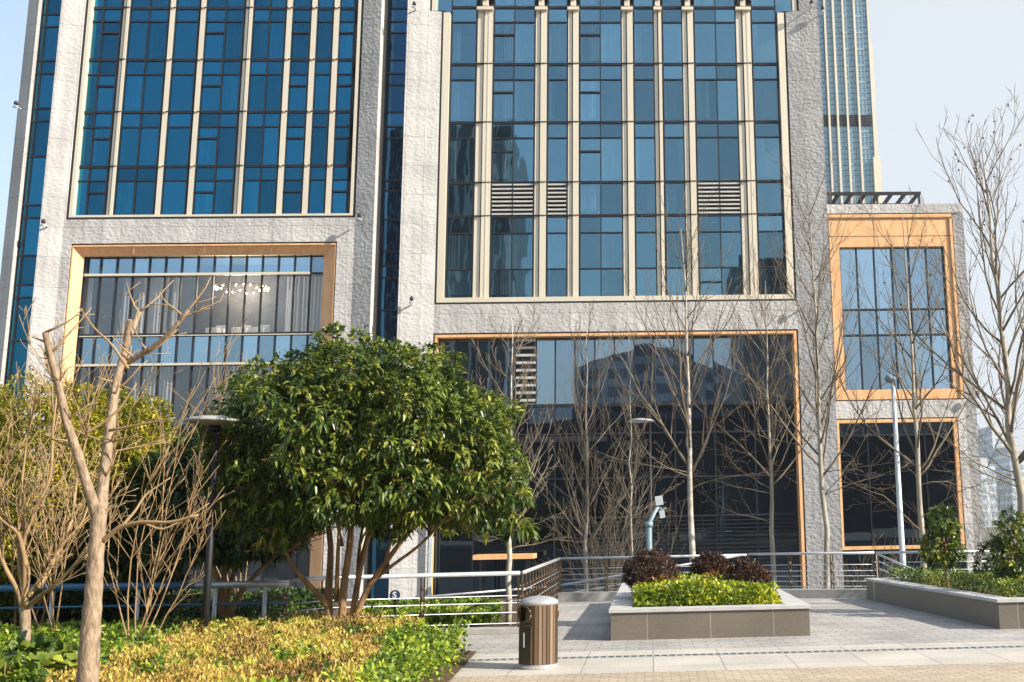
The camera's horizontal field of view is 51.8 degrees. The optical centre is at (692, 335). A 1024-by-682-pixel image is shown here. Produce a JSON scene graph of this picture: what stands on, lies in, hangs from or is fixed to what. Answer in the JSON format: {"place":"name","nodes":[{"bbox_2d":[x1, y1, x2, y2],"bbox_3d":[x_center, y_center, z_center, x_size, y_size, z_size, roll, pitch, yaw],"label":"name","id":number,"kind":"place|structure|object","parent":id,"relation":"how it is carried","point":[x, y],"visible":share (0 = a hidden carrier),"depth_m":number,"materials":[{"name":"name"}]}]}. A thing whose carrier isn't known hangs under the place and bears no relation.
{"place":"outdoors","nodes":[
{"label":"outdoors","id":0,"kind":"place"},
{"bbox_2d":[0,0,1023,444],"label":"sky","id":1,"kind":"structure","parent":0,"point":[931,57],"materials":[{"name":"white"}]},
{"bbox_2d":[441,598,1023,654],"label":"plaza","id":2,"kind":"structure","parent":0,"point":[584,626],"depth_m":16.72,"materials":[{"name":"stone"}]},
{"bbox_2d":[0,365,137,626],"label":"tall shrub","id":3,"kind":"object","parent":2,"relation":"on","point":[45,405],"visible":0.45,"depth_m":16.82,"materials":[{"name":"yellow plant"}]},
{"bbox_2d":[8,385,192,629],"bbox_3d":[-10.390,3.086,18.055,4.111,4.431,2.239,-7,-12,28],"label":"tall shrub","id":4,"kind":"object","parent":2,"relation":"on","point":[125,410],"visible":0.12,"depth_m":18.00,"materials":[{"name":"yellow plant"}]},
{"bbox_2d":[33,526,196,622],"bbox_3d":[-10.127,4.099,17.726,2.978,2.302,2.434,-4,-11,15],"label":"tall shrub","id":5,"kind":"object","parent":2,"relation":"on","point":[109,598],"visible":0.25,"depth_m":17.11,"materials":[{"name":"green plant"}]},
{"bbox_2d":[0,580,288,627],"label":"pipe rail","id":6,"kind":"object","parent":2,"relation":"on","point":[216,585],"visible":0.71,"depth_m":16.36,"materials":[{"name":"metal"}]},
{"bbox_2d":[104,413,316,616],"bbox_3d":[-8.376,3.017,17.275,4.383,3.334,2.150,-4,-11,17],"label":"evergreen tree","id":7,"kind":"object","parent":2,"relation":"on","point":[228,555],"visible":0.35,"depth_m":16.73,"materials":[{"name":"plant"}]},
{"bbox_2d":[31,597,556,627],"bbox_3d":[-19.010,6.073,21.284,31.640,0.020,8.100,-1,-10,-2],"label":"bed","id":8,"kind":"object","parent":2,"relation":"on","point":[501,617],"depth_m":20.89,"materials":[{"name":"plant"}]},
{"bbox_2d":[0,584,339,627],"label":"hedge","id":9,"kind":"object","parent":8,"relation":"on","point":[275,611],"visible":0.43,"depth_m":17.78,"materials":[{"name":"green plant"}]},
{"bbox_2d":[360,595,502,626],"bbox_3d":[-4.987,5.211,19.410,3.138,0.504,2.787,-1,-10,-2],"label":"hedge","id":10,"kind":"object","parent":8,"relation":"on","point":[452,609],"visible":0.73,"depth_m":18.52,"materials":[{"name":"green plant"}]},
{"bbox_2d":[463,301,569,624],"bbox_3d":[-3.384,2.288,19.270,2.150,6.142,1.670,-1,-10,-2],"label":"bare tree","id":11,"kind":"object","parent":8,"relation":"on","point":[508,617],"visible":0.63,"depth_m":19.52,"materials":[{"name":"brown plant"}]},
{"bbox_2d":[271,651,476,681],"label":"planting bed","id":12,"kind":"object","parent":2,"relation":"on","point":[455,669],"visible":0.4,"depth_m":12.95,"materials":[{"name":"brown soil"}]},
{"bbox_2d":[0,630,78,681],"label":"broad leaved shrub","id":13,"kind":"object","parent":12,"relation":"on","point":[47,654],"visible":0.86,"depth_m":10.23,"materials":[{"name":"green plant"}]},
{"bbox_2d":[0,309,141,637],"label":"bare shrub","id":14,"kind":"object","parent":12,"relation":"on","point":[48,550],"visible":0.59,"depth_m":14.94,"materials":[{"name":"plant"}]},
{"bbox_2d":[32,277,223,681],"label":"pollarded tree","id":15,"kind":"object","parent":12,"relation":"on","point":[88,667],"visible":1,"depth_m":8.99,"materials":[{"name":"beige plant"}]},
{"bbox_2d":[76,328,235,640],"bbox_3d":[-7.144,2.192,13.983,2.213,4.589,1.588,-1,-10,-2],"label":"bare shrub","id":16,"kind":"object","parent":12,"relation":"on","point":[149,600],"visible":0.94,"depth_m":13.86,"materials":[{"name":"plant"}]},
{"bbox_2d":[0,610,415,681],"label":"green ground cover","id":17,"kind":"object","parent":12,"relation":"on","point":[114,635],"visible":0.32,"depth_m":13.01,"materials":[{"name":"green plant"}]},
{"bbox_2d":[0,296,151,640],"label":"bare tree","id":18,"kind":"object","parent":17,"relation":"on","point":[23,592],"visible":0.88,"depth_m":12.56,"materials":[{"name":"beige plant"}]},
{"bbox_2d":[184,415,241,632],"bbox_3d":[-6.937,2.873,14.665,0.781,3.473,0.781,-1,-10,-2],"label":"park lamp","id":19,"kind":"object","parent":12,"relation":"on","point":[215,422],"visible":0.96,"depth_m":14.66,"materials":[{"name":"black metal"}]},
{"bbox_2d":[38,605,424,681],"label":"golden ground cover","id":20,"kind":"object","parent":12,"relation":"on","point":[359,649],"visible":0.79,"depth_m":11.46,"materials":[{"name":"yellow plant"}]},
{"bbox_2d":[185,320,540,627],"bbox_3d":[-5.007,2.150,15.881,5.433,4.733,4.173,-1,-10,-2],"label":"evergreen tree","id":21,"kind":"object","parent":20,"relation":"on","point":[322,471],"visible":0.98,"depth_m":15.18,"materials":[{"name":"green plant"}]},
{"bbox_2d":[355,615,471,681],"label":"green hedge","id":22,"kind":"object","parent":12,"relation":"on","point":[407,654],"visible":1,"depth_m":11.61,"materials":[{"name":"green plant"}]},
{"bbox_2d":[419,626,518,634],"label":"kerb wall","id":23,"kind":"structure","parent":2,"relation":"on","point":[493,630],"depth_m":17.47,"materials":[{"name":"stone"}]},
{"bbox_2d":[283,571,522,627],"bbox_3d":[-4.882,4.591,17.511,3.865,1.035,0.758,2,-11,-17],"label":"railing","id":24,"kind":"object","parent":23,"relation":"on","point":[429,575],"visible":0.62,"depth_m":17.62,"materials":[{"name":"metal"}]},
{"bbox_2d":[609,583,810,640],"bbox_3d":[0.146,5.220,19.946,3.209,0.475,7.582,-1,-10,-2],"label":"stone planter","id":25,"kind":"object","parent":2,"relation":"on","point":[790,617],"visible":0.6,"depth_m":16.25,"materials":[{"name":"stone"}]},
{"bbox_2d":[620,547,680,593],"bbox_3d":[-0.743,4.364,18.714,1.171,1.030,1.067,-1,-10,-2],"label":"maroon shrub","id":26,"kind":"object","parent":25,"relation":"on","point":[638,568],"visible":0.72,"depth_m":18.54,"materials":[{"name":"red plant"}]},
{"bbox_2d":[632,572,784,606],"bbox_3d":[0.201,4.628,18.429,2.574,0.711,3.716,-1,-10,-2],"label":"lime hedge","id":27,"kind":"object","parent":25,"relation":"on","point":[691,590],"visible":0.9,"depth_m":17.03,"materials":[{"name":"green plant"}]},
{"bbox_2d":[454,641,1023,676],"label":"stone band","id":28,"kind":"object","parent":2,"relation":"on","point":[752,661],"visible":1,"depth_m":13.56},
{"bbox_2d":[518,596,558,669],"bbox_3d":[-1.994,3.840,13.333,0.518,0.898,0.531,-1,-10,-2],"label":"litter bin","id":29,"kind":"object","parent":28,"relation":"on","point":[538,616],"visible":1,"depth_m":13.14,"materials":[{"name":"wood"}]},
{"bbox_2d":[468,645,1023,661],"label":"drain grating","id":30,"kind":"object","parent":2,"relation":"on","point":[751,653],"visible":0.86,"depth_m":14.20,"materials":[{"name":"metal"}]},
{"bbox_2d":[864,576,1023,628],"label":"stone planter","id":31,"kind":"object","parent":2,"relation":"on","point":[995,611],"visible":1,"depth_m":18.73,"materials":[{"name":"stone"}]},
{"bbox_2d":[917,503,968,587],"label":"evergreen tree","id":32,"kind":"object","parent":31,"relation":"on","point":[943,535],"visible":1,"depth_m":19.97,"materials":[{"name":"green plant"}]},
{"bbox_2d":[879,87,1023,568],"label":"bare tree","id":33,"kind":"object","parent":31,"relation":"on","point":[1008,408],"visible":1,"depth_m":22.12,"materials":[{"name":"grey plant"}]},
{"bbox_2d":[886,565,1023,596],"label":"clipped hedge","id":34,"kind":"object","parent":31,"relation":"on","point":[991,583],"visible":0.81,"depth_m":19.68,"materials":[{"name":"green plant"}]},
{"bbox_2d":[987,504,1023,593],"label":"evergreen tree","id":35,"kind":"object","parent":31,"relation":"on","point":[1009,566],"visible":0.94,"depth_m":18.75,"materials":[{"name":"green plant"}]},
{"bbox_2d":[448,662,1023,681],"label":"paver path","id":36,"kind":"structure","parent":0,"point":[995,672],"depth_m":12.19,"materials":[{"name":"stone"}]},
{"bbox_2d":[818,0,882,203],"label":"glass tower","id":37,"kind":"structure","parent":0,"point":[848,100],"depth_m":160.54,"materials":[{"name":"blue glass"}]},
{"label":"forecourt","id":38,"kind":"structure","parent":0,"visible":0},
{"bbox_2d":[0,0,986,601],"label":"hotel building","id":39,"kind":"structure","parent":38,"relation":"on","point":[452,174],"depth_m":64.49,"materials":[{"name":"stone"}]},
{"bbox_2d":[76,166,108,214],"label":"window","id":40,"kind":"structure","parent":39,"relation":"in","point":[93,184],"depth_m":64.09,"materials":[{"name":"glass"}]},
{"bbox_2d":[79,112,113,166],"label":"window","id":41,"kind":"structure","parent":39,"relation":"in","point":[98,126],"depth_m":64.69,"materials":[{"name":"glass"}]},
{"bbox_2d":[84,60,118,111],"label":"window","id":42,"kind":"structure","parent":39,"relation":"in","point":[102,75],"depth_m":65.34,"materials":[{"name":"glass"}]},
{"bbox_2d":[89,8,122,60],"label":"window","id":43,"kind":"structure","parent":39,"relation":"in","point":[107,22],"depth_m":65.97,"materials":[{"name":"glass"}]},
{"bbox_2d":[113,166,157,214],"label":"window","id":44,"kind":"structure","parent":39,"relation":"in","point":[135,187],"depth_m":64.22,"materials":[{"name":"glass"}]},
{"bbox_2d":[117,112,161,166],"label":"window","id":45,"kind":"structure","parent":39,"relation":"in","point":[140,132],"depth_m":64.82,"materials":[{"name":"glass"}]},
{"bbox_2d":[121,60,165,111],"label":"window","id":46,"kind":"structure","parent":39,"relation":"in","point":[144,80],"depth_m":65.45,"materials":[{"name":"glass"}]},
{"bbox_2d":[126,8,169,59],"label":"window","id":47,"kind":"structure","parent":39,"relation":"in","point":[148,30],"depth_m":66.10,"materials":[{"name":"glass"}]},
{"bbox_2d":[160,166,188,214],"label":"window","id":48,"kind":"structure","parent":39,"relation":"in","point":[175,178],"depth_m":64.31,"materials":[{"name":"glass"}]},
{"bbox_2d":[164,112,192,165],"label":"window","id":49,"kind":"structure","parent":39,"relation":"in","point":[178,142],"depth_m":64.93,"materials":[{"name":"glass"}]},
{"bbox_2d":[168,60,196,111],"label":"window","id":50,"kind":"structure","parent":39,"relation":"in","point":[183,72],"depth_m":65.57,"materials":[{"name":"glass"}]},
{"bbox_2d":[172,8,199,59],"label":"window","id":51,"kind":"structure","parent":39,"relation":"in","point":[187,20],"depth_m":66.19,"materials":[{"name":"glass"}]},
{"bbox_2d":[50,242,336,600],"bbox_3d":[-29.843,5.040,61.741,16.097,21.774,0.600,-1,-10,-2],"label":"orange window frame","id":52,"kind":"structure","parent":39,"relation":"in","point":[329,249],"depth_m":63.35,"materials":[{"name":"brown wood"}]},
{"bbox_2d":[72,255,323,591],"bbox_3d":[-30.155,5.476,62.340,15.019,21.143,0.778,-1,-10,-2],"label":"picture window","id":53,"kind":"structure","parent":39,"relation":"in","point":[187,348],"depth_m":63.49,"materials":[{"name":"glass"}]},
{"bbox_2d":[192,166,234,213],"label":"window","id":54,"kind":"structure","parent":39,"relation":"in","point":[214,186],"depth_m":64.42,"materials":[{"name":"glass"}]},
{"bbox_2d":[195,112,238,165],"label":"window","id":55,"kind":"structure","parent":39,"relation":"in","point":[217,133],"depth_m":65.01,"materials":[{"name":"glass"}]},
{"bbox_2d":[199,60,241,111],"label":"window","id":56,"kind":"structure","parent":39,"relation":"in","point":[221,80],"depth_m":65.66,"materials":[{"name":"glass"}]},
{"bbox_2d":[203,8,244,59],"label":"window","id":57,"kind":"structure","parent":39,"relation":"in","point":[224,33],"depth_m":66.30,"materials":[{"name":"glass"}]},
{"bbox_2d":[241,166,277,213],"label":"window","id":58,"kind":"structure","parent":39,"relation":"in","point":[259,184],"depth_m":64.53,"materials":[{"name":"glass"}]},
{"bbox_2d":[244,111,280,165],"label":"window","id":59,"kind":"structure","parent":39,"relation":"in","point":[262,135],"depth_m":65.14,"materials":[{"name":"glass"}]},
{"bbox_2d":[247,59,283,111],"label":"window","id":60,"kind":"structure","parent":39,"relation":"in","point":[265,86],"depth_m":65.77,"materials":[{"name":"glass"}]},
{"bbox_2d":[250,8,286,59],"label":"window","id":61,"kind":"structure","parent":39,"relation":"in","point":[268,24],"depth_m":66.42,"materials":[{"name":"glass"}]},
{"bbox_2d":[284,111,306,165],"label":"window","id":62,"kind":"structure","parent":39,"relation":"in","point":[296,121],"depth_m":65.20,"materials":[{"name":"glass"}]},
{"bbox_2d":[445,216,473,297],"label":"window","id":63,"kind":"structure","parent":39,"relation":"in","point":[459,230],"depth_m":64.25,"materials":[{"name":"glass"}]},
{"bbox_2d":[447,123,474,182],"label":"window","id":64,"kind":"structure","parent":39,"relation":"in","point":[461,139],"depth_m":65.47,"materials":[{"name":"glass"}]},
{"bbox_2d":[449,64,476,122],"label":"window","id":65,"kind":"structure","parent":39,"relation":"in","point":[463,84],"depth_m":66.19,"materials":[{"name":"glass"}]},
{"bbox_2d":[450,7,477,64],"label":"window","id":66,"kind":"structure","parent":39,"relation":"in","point":[463,19],"depth_m":66.93,"materials":[{"name":"glass"}]},
{"bbox_2d":[489,216,533,296],"bbox_3d":[-11.305,-4.838,64.549,2.698,5.371,0.530,-1,-10,-2],"label":"window","id":67,"kind":"structure","parent":39,"relation":"in","point":[511,237],"depth_m":64.39,"materials":[{"name":"glass"}]},
{"bbox_2d":[491,122,534,182],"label":"window","id":68,"kind":"structure","parent":39,"relation":"in","point":[512,158],"depth_m":65.61,"materials":[{"name":"glass"}]},
{"bbox_2d":[492,64,534,122],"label":"window","id":69,"kind":"structure","parent":39,"relation":"in","point":[513,97],"depth_m":66.32,"materials":[{"name":"glass"}]},
{"bbox_2d":[493,7,535,63],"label":"window","id":70,"kind":"structure","parent":39,"relation":"in","point":[514,36],"depth_m":67.06,"materials":[{"name":"glass"}]},
{"bbox_2d":[546,216,566,296],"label":"window","id":71,"kind":"structure","parent":39,"relation":"in","point":[556,226],"depth_m":64.50,"materials":[{"name":"glass"}]},
{"bbox_2d":[547,122,567,182],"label":"window","id":72,"kind":"structure","parent":39,"relation":"in","point":[557,132],"depth_m":65.73,"materials":[{"name":"glass"}]},
{"bbox_2d":[547,64,567,121],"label":"window","id":73,"kind":"structure","parent":39,"relation":"in","point":[557,74],"depth_m":66.45,"materials":[{"name":"glass"}]},
{"bbox_2d":[547,7,567,63],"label":"window","id":74,"kind":"structure","parent":39,"relation":"in","point":[557,16],"depth_m":67.17,"materials":[{"name":"glass"}]},
{"bbox_2d":[579,64,621,121],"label":"window","id":75,"kind":"structure","parent":39,"relation":"in","point":[600,85],"depth_m":66.57,"materials":[{"name":"glass"}]},
{"bbox_2d":[579,7,621,63],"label":"window","id":76,"kind":"structure","parent":39,"relation":"in","point":[600,28],"depth_m":67.29,"materials":[{"name":"glass"}]},
{"bbox_2d":[579,182,622,215],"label":"window","id":77,"kind":"structure","parent":39,"relation":"in","point":[595,198],"depth_m":65.29,"materials":[{"name":"glass"}]},
{"bbox_2d":[579,122,622,181],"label":"window","id":78,"kind":"structure","parent":39,"relation":"in","point":[600,143],"depth_m":65.84,"materials":[{"name":"glass"}]},
{"bbox_2d":[579,215,623,295],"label":"window","id":79,"kind":"structure","parent":39,"relation":"in","point":[600,236],"depth_m":64.63,"materials":[{"name":"glass"}]},
{"bbox_2d":[438,335,793,407],"bbox_3d":[-4.623,2.160,63.669,22.434,4.459,0.200,-1,-10,-2],"label":"picture window","id":80,"kind":"structure","parent":39,"relation":"in","point":[551,348],"depth_m":63.72,"materials":[{"name":"glass"}]},
{"bbox_2d":[433,404,800,599],"bbox_3d":[-4.508,9.929,62.227,22.129,11.346,0.250,-1,-10,-2],"label":"picture window","id":81,"kind":"structure","parent":39,"relation":"in","point":[727,533],"depth_m":62.43,"materials":[{"name":"glass"}]},
{"bbox_2d":[427,329,807,598],"bbox_3d":[-4.498,7.613,62.239,22.434,15.905,0.600,-1,-10,-2],"label":"orange window frame","id":82,"kind":"structure","parent":39,"relation":"in","point":[436,336],"depth_m":63.12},
{"bbox_2d":[633,7,653,63],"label":"window","id":83,"kind":"structure","parent":39,"relation":"in","point":[643,17],"depth_m":67.40,"materials":[{"name":"glass"}]},
{"bbox_2d":[634,64,654,121],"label":"window","id":84,"kind":"structure","parent":39,"relation":"in","point":[644,90],"depth_m":66.68,"materials":[{"name":"glass"}]},
{"bbox_2d":[634,122,655,181],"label":"window","id":85,"kind":"structure","parent":39,"relation":"in","point":[644,132],"depth_m":65.97,"materials":[{"name":"glass"}]},
{"bbox_2d":[635,215,656,295],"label":"window","id":86,"kind":"structure","parent":39,"relation":"in","point":[645,247],"depth_m":64.75,"materials":[{"name":"glass"}]},
{"bbox_2d":[662,7,682,63],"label":"window","id":87,"kind":"structure","parent":39,"relation":"in","point":[672,39],"depth_m":67.48,"materials":[{"name":"glass"}]},
{"bbox_2d":[663,64,683,121],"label":"window","id":88,"kind":"structure","parent":39,"relation":"in","point":[673,92],"depth_m":66.76,"materials":[{"name":"glass"}]},
{"bbox_2d":[664,122,684,181],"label":"window","id":89,"kind":"structure","parent":39,"relation":"in","point":[674,144],"depth_m":66.03,"materials":[{"name":"glass"}]},
{"bbox_2d":[665,215,686,294],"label":"window","id":90,"kind":"structure","parent":39,"relation":"in","point":[673,266],"depth_m":64.85,"materials":[{"name":"glass"}]},
{"bbox_2d":[693,7,736,63],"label":"window","id":91,"kind":"structure","parent":39,"relation":"in","point":[714,27],"depth_m":67.60,"materials":[{"name":"glass"}]},
{"bbox_2d":[694,64,738,121],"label":"window","id":92,"kind":"structure","parent":39,"relation":"in","point":[716,87],"depth_m":66.88,"materials":[{"name":"glass"}]},
{"bbox_2d":[696,122,739,181],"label":"window","id":93,"kind":"structure","parent":39,"relation":"in","point":[717,143],"depth_m":66.16,"materials":[{"name":"glass"}]},
{"bbox_2d":[698,214,743,294],"bbox_3d":[1.789,-5.034,64.892,2.770,5.371,0.180,-1,-10,-2],"label":"window","id":94,"kind":"structure","parent":39,"relation":"in","point":[719,232],"depth_m":64.96,"materials":[{"name":"glass"}]},
{"bbox_2d":[750,7,777,63],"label":"window","id":95,"kind":"structure","parent":39,"relation":"in","point":[763,20],"depth_m":67.73,"materials":[{"name":"glass"}]},
{"bbox_2d":[752,64,779,121],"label":"window","id":96,"kind":"structure","parent":39,"relation":"in","point":[765,76],"depth_m":67.01,"materials":[{"name":"glass"}]},
{"bbox_2d":[754,121,781,180],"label":"window","id":97,"kind":"structure","parent":39,"relation":"in","point":[766,134],"depth_m":66.29,"materials":[{"name":"glass"}]},
{"bbox_2d":[757,214,785,293],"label":"window","id":98,"kind":"structure","parent":39,"relation":"in","point":[764,228],"depth_m":65.10,"materials":[{"name":"glass"}]},
{"bbox_2d":[839,247,951,389],"bbox_3d":[12.640,-1.091,64.190,6.653,9.051,0.183,-1,-10,-2],"label":"picture window","id":99,"kind":"structure","parent":39,"relation":"in","point":[867,368],"depth_m":64.24,"materials":[{"name":"glass"}]},
{"bbox_2d":[828,213,963,400],"bbox_3d":[12.624,-1.827,64.377,8.006,11.919,0.880,-1,-10,-2],"label":"orange window frame","id":100,"kind":"structure","parent":39,"relation":"in","point":[943,223],"depth_m":64.71,"materials":[{"name":"brown wood"}]},
{"bbox_2d":[839,422,959,545],"bbox_3d":[12.512,8.977,62.343,7.036,7.366,0.183,-1,-10,-2],"label":"picture window","id":101,"kind":"structure","parent":39,"relation":"in","point":[860,521],"depth_m":62.40,"materials":[{"name":"glass"}]},
{"bbox_2d":[837,417,965,550],"bbox_3d":[12.509,8.993,62.433,7.616,7.906,0.800,-1,-10,-2],"label":"orange window frame","id":102,"kind":"structure","parent":39,"relation":"in","point":[932,419],"depth_m":62.18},
{"bbox_2d":[843,549,965,587],"bbox_3d":[12.612,14.030,61.429,7.616,2.327,0.170,-1,-10,-2],"label":"picture window","id":103,"kind":"structure","parent":39,"relation":"in","point":[847,558],"depth_m":61.46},
{"bbox_2d":[505,300,662,591],"bbox_3d":[-3.124,4.335,30.321,3.697,10.865,4.010,-10,-13,39],"label":"bare tree","id":104,"kind":"object","parent":38,"relation":"on","point":[587,506],"visible":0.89,"depth_m":30.66,"materials":[{"name":"brown plant"}]},
{"bbox_2d":[542,441,694,590],"bbox_3d":[-2.375,6.782,32.264,4.952,6.727,4.853,-1,-10,-2],"label":"bare shrub","id":105,"kind":"object","parent":38,"relation":"on","point":[615,554],"visible":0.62,"depth_m":32.22,"materials":[{"name":"brown plant"}]},
{"bbox_2d":[589,324,683,555],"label":"bare tree","id":106,"kind":"object","parent":38,"relation":"on","point":[635,470],"visible":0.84,"depth_m":35.94,"materials":[{"name":"brown plant"}]},
{"bbox_2d":[579,170,794,570],"bbox_3d":[-0.249,2.393,28.845,5.147,14.056,4.510,8,-14,-42],"label":"bare tree","id":107,"kind":"object","parent":38,"relation":"on","point":[687,416],"visible":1,"depth_m":28.73,"materials":[{"name":"grey plant"}]},
{"bbox_2d":[676,236,842,584],"bbox_3d":[1.883,3.346,29.397,4.577,12.295,3.560,-4,-11,18],"label":"bare tree","id":108,"kind":"object","parent":38,"relation":"on","point":[771,519],"visible":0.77,"depth_m":29.55,"materials":[{"name":"brown plant"}]},
{"bbox_2d":[724,150,923,587],"bbox_3d":[3.534,1.873,28.058,5.288,14.638,3.716,-1,-10,-2],"label":"bare tree","id":109,"kind":"object","parent":38,"relation":"on","point":[818,410],"visible":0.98,"depth_m":28.12,"materials":[{"name":"grey plant"}]},
{"bbox_2d":[818,185,1021,575],"bbox_3d":[6.060,2.448,27.366,5.536,13.165,4.156,-6,-11,25],"label":"bare tree","id":110,"kind":"object","parent":38,"relation":"on","point":[917,427],"visible":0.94,"depth_m":27.66,"materials":[{"name":"brown plant"}]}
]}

